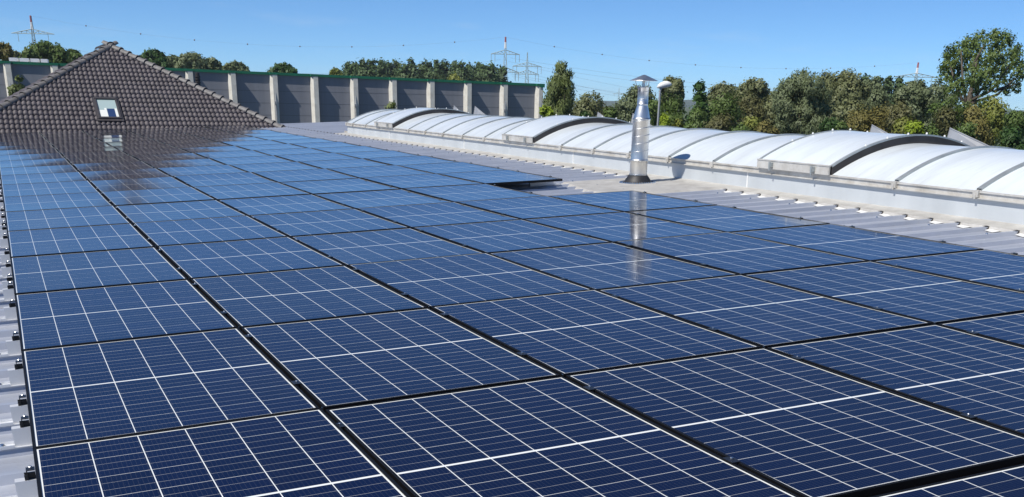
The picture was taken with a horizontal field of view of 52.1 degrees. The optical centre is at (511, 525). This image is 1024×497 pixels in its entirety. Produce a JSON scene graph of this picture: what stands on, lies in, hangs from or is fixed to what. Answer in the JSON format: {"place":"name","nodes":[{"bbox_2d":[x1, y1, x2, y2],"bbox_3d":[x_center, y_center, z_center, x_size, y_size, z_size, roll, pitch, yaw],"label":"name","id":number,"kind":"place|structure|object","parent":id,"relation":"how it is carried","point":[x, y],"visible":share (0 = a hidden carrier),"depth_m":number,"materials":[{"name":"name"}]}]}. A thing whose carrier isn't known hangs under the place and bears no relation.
{"place":"outdoors","nodes":[
{"label":"outdoors","id":0,"kind":"place"},
{"bbox_2d":[0,58,544,123],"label":"concrete noise barrier wall","id":1,"kind":"structure","parent":0,"point":[280,98],"depth_m":132.65,"materials":[{"name":"grey concrete"}]},
{"bbox_2d":[0,0,1023,109],"label":"sky","id":2,"kind":"structure","parent":0,"point":[758,37],"materials":[{"name":"blue"}]},
{"bbox_2d":[542,105,1023,144],"bbox_3d":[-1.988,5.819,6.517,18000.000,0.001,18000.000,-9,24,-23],"label":"ground","id":3,"kind":"structure","parent":0,"point":[687,110],"depth_m":1154.76,"materials":[{"name":"green plant"}]},
{"bbox_2d":[18,40,72,63],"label":"tree","id":4,"kind":"object","parent":3,"relation":"on","point":[51,52],"visible":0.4,"depth_m":167.29,"materials":[{"name":"green plant"}]},
{"bbox_2d":[139,47,169,67],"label":"tree","id":5,"kind":"object","parent":3,"relation":"on","point":[157,57],"visible":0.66,"depth_m":198.45,"materials":[{"name":"green plant"}]},
{"bbox_2d":[171,51,210,69],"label":"tree","id":6,"kind":"object","parent":3,"relation":"on","point":[189,60],"visible":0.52,"depth_m":203.93,"materials":[{"name":"green plant"}]},
{"bbox_2d":[0,122,1023,496],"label":"industrial building","id":7,"kind":"structure","parent":3,"relation":"on","point":[946,228],"depth_m":12.09,"materials":[{"name":"grey metal"}]},
{"bbox_2d":[0,153,63,160],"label":"solar panel","id":8,"kind":"object","parent":7,"relation":"on","point":[30,156],"visible":0.69,"depth_m":20.07,"materials":[{"name":"blue glass"}]},
{"bbox_2d":[0,158,70,167],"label":"solar panel","id":9,"kind":"object","parent":7,"relation":"on","point":[34,162],"visible":0.77,"depth_m":18.54,"materials":[{"name":"blue glass"}]},
{"bbox_2d":[0,165,77,174],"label":"solar panel","id":10,"kind":"object","parent":7,"relation":"on","point":[35,169],"visible":0.7,"depth_m":17.03,"materials":[{"name":"blue glass"}]},
{"bbox_2d":[0,172,86,185],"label":"solar panel","id":11,"kind":"object","parent":7,"relation":"on","point":[41,177],"visible":0.81,"depth_m":15.56,"materials":[{"name":"blue glass"}]},
{"bbox_2d":[0,180,98,199],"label":"solar panel","id":12,"kind":"object","parent":7,"relation":"on","point":[43,188],"visible":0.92,"depth_m":13.96,"materials":[{"name":"blue glass"}]},
{"bbox_2d":[0,192,111,217],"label":"solar panel","id":13,"kind":"object","parent":7,"relation":"on","point":[48,201],"visible":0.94,"depth_m":12.47,"materials":[{"name":"blue glass"}]},
{"bbox_2d":[0,205,129,238],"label":"solar panel","id":14,"kind":"object","parent":7,"relation":"on","point":[56,218],"visible":0.92,"depth_m":10.90,"materials":[{"name":"blue glass"}]},
{"bbox_2d":[0,223,153,264],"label":"solar panel","id":15,"kind":"object","parent":7,"relation":"on","point":[37,242],"visible":0.98,"depth_m":9.39,"materials":[{"name":"blue glass"}]},
{"bbox_2d":[0,247,186,301],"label":"solar panel","id":16,"kind":"object","parent":7,"relation":"on","point":[49,273],"visible":0.96,"depth_m":7.87,"materials":[{"name":"blue glass"}]},
{"bbox_2d":[60,150,129,157],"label":"solar panel","id":17,"kind":"object","parent":7,"relation":"on","point":[92,154],"visible":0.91,"depth_m":20.45,"materials":[{"name":"blue glass"}]},
{"bbox_2d":[66,156,139,164],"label":"solar panel","id":18,"kind":"object","parent":7,"relation":"on","point":[71,161],"visible":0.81,"depth_m":19.00,"materials":[{"name":"blue glass"}]},
{"bbox_2d":[73,161,152,172],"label":"solar panel","id":19,"kind":"object","parent":7,"relation":"on","point":[110,166],"visible":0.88,"depth_m":17.46,"materials":[{"name":"blue glass"}]},
{"bbox_2d":[0,279,236,356],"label":"solar panel","id":20,"kind":"object","parent":7,"relation":"on","point":[50,319],"visible":0.97,"depth_m":6.37,"materials":[{"name":"blue glass"}]},
{"bbox_2d":[81,168,169,181],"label":"solar panel","id":21,"kind":"object","parent":7,"relation":"on","point":[89,176],"visible":0.84,"depth_m":15.94,"materials":[{"name":"blue glass"}]},
{"bbox_2d":[90,176,189,192],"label":"solar panel","id":22,"kind":"object","parent":7,"relation":"on","point":[100,186],"visible":0.85,"depth_m":14.41,"materials":[{"name":"blue glass"}]},
{"bbox_2d":[122,148,189,155],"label":"solar panel","id":23,"kind":"object","parent":7,"relation":"on","point":[153,151],"visible":0.78,"depth_m":20.95,"materials":[{"name":"blue glass"}]},
{"bbox_2d":[100,187,215,206],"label":"solar panel","id":24,"kind":"object","parent":7,"relation":"on","point":[148,196],"visible":0.86,"depth_m":12.86,"materials":[{"name":"blue glass"}]},
{"bbox_2d":[0,328,318,449],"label":"solar panel","id":25,"kind":"object","parent":7,"relation":"on","point":[90,391],"visible":0.97,"depth_m":4.83,"materials":[{"name":"blue glass"}]},
{"bbox_2d":[132,153,205,160],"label":"solar panel","id":26,"kind":"object","parent":7,"relation":"on","point":[174,156],"visible":0.83,"depth_m":19.42,"materials":[{"name":"blue glass"}]},
{"bbox_2d":[115,200,244,224],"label":"solar panel","id":27,"kind":"object","parent":7,"relation":"on","point":[132,214],"visible":0.89,"depth_m":11.37,"materials":[{"name":"blue glass"}]},
{"bbox_2d":[143,158,224,168],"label":"solar panel","id":28,"kind":"object","parent":7,"relation":"on","point":[178,163],"visible":0.78,"depth_m":17.91,"materials":[{"name":"blue glass"}]},
{"bbox_2d":[157,164,246,176],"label":"solar panel","id":29,"kind":"object","parent":7,"relation":"on","point":[196,170],"visible":0.78,"depth_m":16.42,"materials":[{"name":"blue glass"}]},
{"bbox_2d":[6,408,410,496],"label":"solar panel","id":30,"kind":"object","parent":7,"relation":"on","point":[319,452],"visible":1,"depth_m":3.84,"materials":[{"name":"blue glass"}]},
{"bbox_2d":[133,215,287,248],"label":"solar panel","id":31,"kind":"object","parent":7,"relation":"on","point":[191,231],"visible":0.9,"depth_m":9.84,"materials":[{"name":"blue glass"}]},
{"bbox_2d":[173,172,274,186],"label":"solar panel","id":32,"kind":"object","parent":7,"relation":"on","point":[198,180],"visible":0.86,"depth_m":14.86,"materials":[{"name":"blue glass"}]},
{"bbox_2d":[195,150,270,158],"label":"solar panel","id":33,"kind":"object","parent":7,"relation":"on","point":[224,154],"visible":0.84,"depth_m":19.83,"materials":[{"name":"blue glass"}]},
{"bbox_2d":[157,237,343,281],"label":"solar panel","id":34,"kind":"object","parent":7,"relation":"on","point":[189,262],"visible":0.92,"depth_m":8.33,"materials":[{"name":"blue glass"}]},
{"bbox_2d":[193,182,310,199],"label":"solar panel","id":35,"kind":"object","parent":7,"relation":"on","point":[235,191],"visible":0.83,"depth_m":13.30,"materials":[{"name":"blue glass"}]},
{"bbox_2d":[210,155,293,164],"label":"solar panel","id":36,"kind":"object","parent":7,"relation":"on","point":[249,160],"visible":0.81,"depth_m":18.32,"materials":[{"name":"blue glass"}]},
{"bbox_2d":[231,162,321,171],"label":"solar panel","id":37,"kind":"object","parent":7,"relation":"on","point":[261,167],"visible":0.8,"depth_m":16.86,"materials":[{"name":"blue glass"}]},
{"bbox_2d":[218,194,353,215],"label":"solar panel","id":38,"kind":"object","parent":7,"relation":"on","point":[278,204],"visible":0.93,"depth_m":11.81,"materials":[{"name":"blue glass"}]},
{"bbox_2d":[254,148,329,155],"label":"solar panel","id":39,"kind":"object","parent":7,"relation":"on","point":[273,152],"visible":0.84,"depth_m":20.31,"materials":[{"name":"blue glass"}]},
{"bbox_2d":[252,168,356,181],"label":"solar panel","id":40,"kind":"object","parent":7,"relation":"on","point":[301,175],"visible":0.8,"depth_m":15.27,"materials":[{"name":"blue glass"}]},
{"bbox_2d":[191,265,426,330],"bbox_3d":[-1.467,-1.510,6.902,1.284,0.068,1.771,-11,25,-22],"label":"solar panel","id":41,"kind":"object","parent":7,"relation":"on","point":[240,301],"visible":0.9,"depth_m":6.82,"materials":[{"name":"blue glass"}]},
{"bbox_2d":[274,152,359,161],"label":"solar panel","id":42,"kind":"object","parent":7,"relation":"on","point":[313,157],"visible":0.83,"depth_m":18.74,"materials":[{"name":"blue glass"}]},
{"bbox_2d":[250,209,408,237],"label":"solar panel","id":43,"kind":"object","parent":7,"relation":"on","point":[290,225],"visible":0.85,"depth_m":10.28,"materials":[{"name":"blue glass"}]},
{"bbox_2d":[279,178,399,194],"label":"solar panel","id":44,"kind":"object","parent":7,"relation":"on","point":[335,186],"visible":0.85,"depth_m":13.75,"materials":[{"name":"blue glass"}]},
{"bbox_2d":[298,158,389,167],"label":"solar panel","id":45,"kind":"object","parent":7,"relation":"on","point":[343,163],"visible":0.79,"depth_m":17.31,"materials":[{"name":"blue glass"}]},
{"bbox_2d":[313,146,387,152],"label":"solar panel","id":46,"kind":"object","parent":7,"relation":"on","point":[347,149],"visible":0.66,"depth_m":20.72,"materials":[{"name":"blue glass"}]},
{"bbox_2d":[326,165,433,177],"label":"solar panel","id":47,"kind":"object","parent":7,"relation":"on","point":[377,171],"visible":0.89,"depth_m":15.72,"materials":[{"name":"blue glass"}]},
{"bbox_2d":[338,150,421,158],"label":"solar panel","id":48,"kind":"object","parent":7,"relation":"on","point":[377,154],"visible":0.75,"depth_m":19.21,"materials":[{"name":"blue glass"}]},
{"bbox_2d":[314,189,451,208],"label":"solar panel","id":49,"kind":"object","parent":7,"relation":"on","point":[366,199],"visible":0.91,"depth_m":12.26,"materials":[{"name":"blue glass"}]},
{"bbox_2d":[291,228,482,266],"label":"solar panel","id":50,"kind":"object","parent":7,"relation":"on","point":[346,249],"visible":0.87,"depth_m":8.79,"materials":[{"name":"blue glass"}]},
{"bbox_2d":[241,308,559,412],"bbox_3d":[-0.722,-0.881,5.410,1.284,0.068,1.771,-11,25,-22],"label":"solar panel","id":51,"kind":"object","parent":7,"relation":"on","point":[328,363],"visible":0.88,"depth_m":5.28,"materials":[{"name":"blue glass"}]},
{"bbox_2d":[364,155,457,164],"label":"solar panel","id":52,"kind":"object","parent":7,"relation":"on","point":[409,160],"visible":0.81,"depth_m":17.71,"materials":[{"name":"blue glass"}]},
{"bbox_2d":[361,173,483,188],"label":"solar panel","id":53,"kind":"object","parent":7,"relation":"on","point":[416,181],"visible":0.87,"depth_m":14.19,"materials":[{"name":"blue glass"}]},
{"bbox_2d":[356,202,518,227],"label":"solar panel","id":54,"kind":"object","parent":7,"relation":"on","point":[429,214],"visible":0.9,"depth_m":10.75,"materials":[{"name":"blue glass"}]},
{"bbox_2d":[399,162,506,173],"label":"solar panel","id":55,"kind":"object","parent":7,"relation":"on","point":[449,167],"visible":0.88,"depth_m":16.15,"materials":[{"name":"blue glass"}]},
{"bbox_2d":[348,253,592,308],"bbox_3d":[-0.420,-1.718,7.337,1.284,0.068,1.771,-11,25,-22],"label":"solar panel","id":56,"kind":"object","parent":7,"relation":"on","point":[430,282],"visible":0.86,"depth_m":7.27,"materials":[{"name":"blue glass"}]},
{"bbox_2d":[403,184,543,201],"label":"solar panel","id":57,"kind":"object","parent":7,"relation":"on","point":[455,193],"visible":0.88,"depth_m":12.70,"materials":[{"name":"blue glass"}]},
{"bbox_2d":[437,170,561,185],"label":"solar panel","id":58,"kind":"object","parent":7,"relation":"on","point":[498,177],"visible":0.93,"depth_m":14.49,"materials":[{"name":"blue glass"}]},
{"bbox_2d":[412,219,610,252],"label":"solar panel","id":59,"kind":"object","parent":7,"relation":"on","point":[502,236],"visible":0.91,"depth_m":9.22,"materials":[{"name":"blue glass"}]},
{"bbox_2d":[456,196,622,219],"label":"solar panel","id":60,"kind":"object","parent":7,"relation":"on","point":[523,208],"visible":0.91,"depth_m":11.18,"materials":[{"name":"blue glass"}]},
{"bbox_2d":[326,376,799,496],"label":"solar panel","id":61,"kind":"object","parent":7,"relation":"on","point":[561,436],"visible":0.93,"depth_m":3.97,"materials":[{"name":"blue glass"}]},
{"bbox_2d":[431,289,760,377],"bbox_3d":[0.325,-1.089,5.845,1.284,0.068,1.771,-11,25,-22],"label":"solar panel","id":62,"kind":"object","parent":7,"relation":"on","point":[569,333],"visible":0.92,"depth_m":5.74,"materials":[{"name":"blue glass"}]},
{"bbox_2d":[488,242,738,289],"bbox_3d":[0.628,-1.919,7.774,1.284,0.068,1.771,-11,25,-22],"label":"solar panel","id":63,"kind":"object","parent":7,"relation":"on","point":[599,266],"visible":0.89,"depth_m":7.72,"materials":[{"name":"blue glass"}]},
{"bbox_2d":[524,212,723,242],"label":"solar panel","id":64,"kind":"object","parent":7,"relation":"on","point":[617,226],"visible":0.88,"depth_m":9.68,"materials":[{"name":"blue glass"}]},
{"bbox_2d":[550,191,716,211],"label":"solar panel","id":65,"kind":"object","parent":7,"relation":"on","point":[626,201],"visible":0.9,"depth_m":11.60,"materials":[{"name":"blue glass"}]},
{"bbox_2d":[619,75,656,183],"bbox_3d":[1.763,-5.426,14.384,0.509,1.405,0.499,-9,24,-23],"label":"flue pipe","id":66,"kind":"object","parent":7,"relation":"on","point":[638,174],"visible":1,"depth_m":14.33,"materials":[{"name":"silver metal"}]},
{"bbox_2d":[345,106,1023,224],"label":"barrel skylight","id":67,"kind":"object","parent":7,"relation":"on","point":[955,172],"visible":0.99,"depth_m":13.38,"materials":[{"name":"white plastic"}]},
{"bbox_2d":[627,205,829,231],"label":"solar panel","id":68,"kind":"object","parent":7,"relation":"on","point":[725,218],"visible":0.86,"depth_m":10.11,"materials":[{"name":"blue glass"}]},
{"bbox_2d":[615,232,867,274],"bbox_3d":[1.675,-2.128,8.209,1.284,0.068,1.771,-11,25,-22],"label":"solar panel","id":69,"kind":"object","parent":7,"relation":"on","point":[739,254],"visible":0.87,"depth_m":8.14,"materials":[{"name":"blue glass"}]},
{"bbox_2d":[598,275,931,347],"bbox_3d":[1.372,-1.293,6.282,1.284,0.069,1.771,-11,25,-22],"label":"solar panel","id":70,"kind":"object","parent":7,"relation":"on","point":[760,313],"visible":0.91,"depth_m":6.18,"materials":[{"name":"blue glass"}]},
{"bbox_2d":[566,348,1023,496],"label":"solar panel","id":71,"kind":"object","parent":7,"relation":"on","point":[800,428],"visible":0.91,"depth_m":4.19,"materials":[{"name":"blue glass"}]},
{"bbox_2d":[731,224,982,260],"bbox_3d":[2.802,-2.317,8.692,1.459,0.127,1.771,-11,25,-22],"label":"solar panel","id":72,"kind":"object","parent":7,"relation":"on","point":[859,243],"visible":0.91,"depth_m":8.59,"materials":[{"name":"blue glass"}]},
{"bbox_2d":[745,261,1023,324],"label":"solar panel","id":73,"kind":"object","parent":7,"relation":"on","point":[932,298],"visible":0.93,"depth_m":6.68,"materials":[{"name":"blue glass"}]},
{"bbox_2d":[767,324,1023,435],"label":"solar panel","id":74,"kind":"object","parent":7,"relation":"on","point":[972,376],"visible":0.91,"depth_m":4.98,"materials":[{"name":"blue glass"}]},
{"bbox_2d":[872,249,1023,291],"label":"solar panel","id":75,"kind":"object","parent":7,"relation":"on","point":[997,268],"visible":0.9,"depth_m":7.49,"materials":[{"name":"blue glass"}]},
{"bbox_2d":[872,464,1023,496],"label":"solar panel","id":76,"kind":"object","parent":7,"relation":"on","point":[1006,482],"visible":1,"depth_m":3.51,"materials":[{"name":"blue glass"}]},
{"bbox_2d":[938,312,1023,346],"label":"solar panel","id":77,"kind":"object","parent":7,"relation":"on","point":[1008,328],"visible":0.84,"depth_m":5.70,"materials":[{"name":"blue glass"}]},
{"bbox_2d":[541,59,577,114],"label":"tree","id":78,"kind":"object","parent":3,"relation":"on","point":[558,99],"visible":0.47,"depth_m":84.20,"materials":[{"name":"green plant"}]},
{"bbox_2d":[570,90,605,116],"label":"tree","id":79,"kind":"object","parent":3,"relation":"on","point":[584,102],"visible":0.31,"depth_m":109.64,"materials":[{"name":"green plant"}]},
{"bbox_2d":[613,83,657,122],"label":"tree","id":80,"kind":"object","parent":3,"relation":"on","point":[626,106],"visible":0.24,"depth_m":99.50,"materials":[{"name":"green plant"}]},
{"bbox_2d":[648,91,685,125],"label":"tree","id":81,"kind":"object","parent":3,"relation":"on","point":[672,107],"visible":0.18,"depth_m":91.60,"materials":[{"name":"green plant"}]},
{"bbox_2d":[660,75,684,114],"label":"tree","id":82,"kind":"object","parent":3,"relation":"on","point":[676,87],"visible":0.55,"depth_m":103.45,"materials":[{"name":"green plant"}]},
{"bbox_2d":[683,106,710,128],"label":"bush","id":83,"kind":"object","parent":3,"relation":"on","point":[697,117],"visible":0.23,"depth_m":83.93,"materials":[{"name":"green plant"}]},
{"bbox_2d":[686,78,711,124],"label":"tree","id":84,"kind":"object","parent":3,"relation":"on","point":[699,98],"visible":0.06,"depth_m":88.11,"materials":[{"name":"green plant"}]},
{"bbox_2d":[697,112,737,130],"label":"bush","id":85,"kind":"object","parent":3,"relation":"on","point":[720,122],"visible":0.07,"depth_m":75.86,"materials":[{"name":"green plant"}]},
{"bbox_2d":[705,81,739,105],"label":"tree","id":86,"kind":"object","parent":3,"relation":"on","point":[721,88],"visible":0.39,"depth_m":123.64,"materials":[{"name":"green plant"}]},
{"bbox_2d":[706,87,745,130],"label":"tree","id":87,"kind":"object","parent":3,"relation":"on","point":[723,106],"visible":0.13,"depth_m":91.28,"materials":[{"name":"green plant"}]},
{"bbox_2d":[729,90,772,127],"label":"tree","id":88,"kind":"object","parent":3,"relation":"on","point":[755,108],"visible":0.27,"depth_m":99.89,"materials":[{"name":"green plant"}]},
{"bbox_2d":[733,76,769,105],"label":"tree","id":89,"kind":"object","parent":3,"relation":"on","point":[759,86],"visible":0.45,"depth_m":111.42,"materials":[{"name":"green plant"}]},
{"bbox_2d":[771,66,833,134],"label":"willow tree","id":90,"kind":"object","parent":3,"relation":"on","point":[796,95],"visible":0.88,"depth_m":79.94,"materials":[{"name":"green plant"}]},
{"bbox_2d":[824,67,871,118],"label":"tree","id":91,"kind":"object","parent":3,"relation":"on","point":[844,83],"visible":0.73,"depth_m":99.24,"materials":[{"name":"green plant"}]},
{"bbox_2d":[830,94,871,129],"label":"tree","id":92,"kind":"object","parent":3,"relation":"on","point":[841,108],"visible":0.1,"depth_m":90.03,"materials":[{"name":"green plant"}]},
{"bbox_2d":[845,101,892,132],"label":"bush","id":93,"kind":"object","parent":3,"relation":"on","point":[867,120],"visible":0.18,"depth_m":76.34,"materials":[{"name":"green plant"}]},
{"bbox_2d":[848,76,890,128],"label":"tree","id":94,"kind":"object","parent":3,"relation":"on","point":[877,93],"visible":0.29,"depth_m":107.56,"materials":[{"name":"green plant"}]},
{"bbox_2d":[878,98,927,133],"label":"tree","id":95,"kind":"object","parent":3,"relation":"on","point":[897,111],"visible":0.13,"depth_m":91.66,"materials":[{"name":"green plant"}]},
{"bbox_2d":[891,77,940,123],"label":"tree","id":96,"kind":"object","parent":3,"relation":"on","point":[916,97],"visible":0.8,"depth_m":103.00,"materials":[{"name":"green plant"}]},
{"bbox_2d":[921,77,960,131],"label":"tree","id":97,"kind":"object","parent":3,"relation":"on","point":[937,89],"visible":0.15,"depth_m":115.85,"materials":[{"name":"green plant"}]},
{"bbox_2d":[923,95,966,136],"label":"tree","id":98,"kind":"object","parent":3,"relation":"on","point":[933,130],"visible":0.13,"depth_m":90.40,"materials":[{"name":"green plant"}]},
{"bbox_2d":[931,104,961,135],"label":"bush","id":99,"kind":"object","parent":3,"relation":"on","point":[945,120],"visible":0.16,"depth_m":72.05,"materials":[{"name":"green plant"}]},
{"bbox_2d":[959,103,998,145],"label":"bush","id":100,"kind":"object","parent":3,"relation":"on","point":[982,132],"visible":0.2,"depth_m":71.97,"materials":[{"name":"green plant"}]},
{"bbox_2d":[935,25,1023,123],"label":"tall poplar tree","id":101,"kind":"object","parent":3,"relation":"on","point":[973,80],"visible":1,"depth_m":91.45,"materials":[{"name":"green plant"}]},
{"bbox_2d":[963,91,1010,145],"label":"tree","id":102,"kind":"object","parent":3,"relation":"on","point":[996,114],"visible":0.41,"depth_m":87.73,"materials":[{"name":"green plant"}]},
{"bbox_2d":[997,107,1023,146],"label":"bush","id":103,"kind":"object","parent":3,"relation":"on","point":[1014,117],"visible":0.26,"depth_m":75.81,"materials":[{"name":"green plant"}]},
{"bbox_2d":[999,124,1023,149],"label":"bush","id":104,"kind":"object","parent":3,"relation":"on","point":[1012,136],"visible":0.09,"depth_m":61.86,"materials":[{"name":"green plant"}]},
{"label":"yard paving","id":105,"kind":"structure","parent":0,"visible":0},
{"bbox_2d":[0,40,284,132],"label":"tiled roof","id":106,"kind":"structure","parent":105,"relation":"on","point":[106,85],"depth_m":32.77,"materials":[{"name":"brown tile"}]},
{"bbox_2d":[92,97,123,121],"bbox_3d":[-12.338,-12.723,31.984,0.770,0.085,1.340,-9,52,-23],"label":"roof window","id":107,"kind":"structure","parent":106,"relation":"in","point":[108,109],"depth_m":31.95,"materials":[{"name":"grey glass"}]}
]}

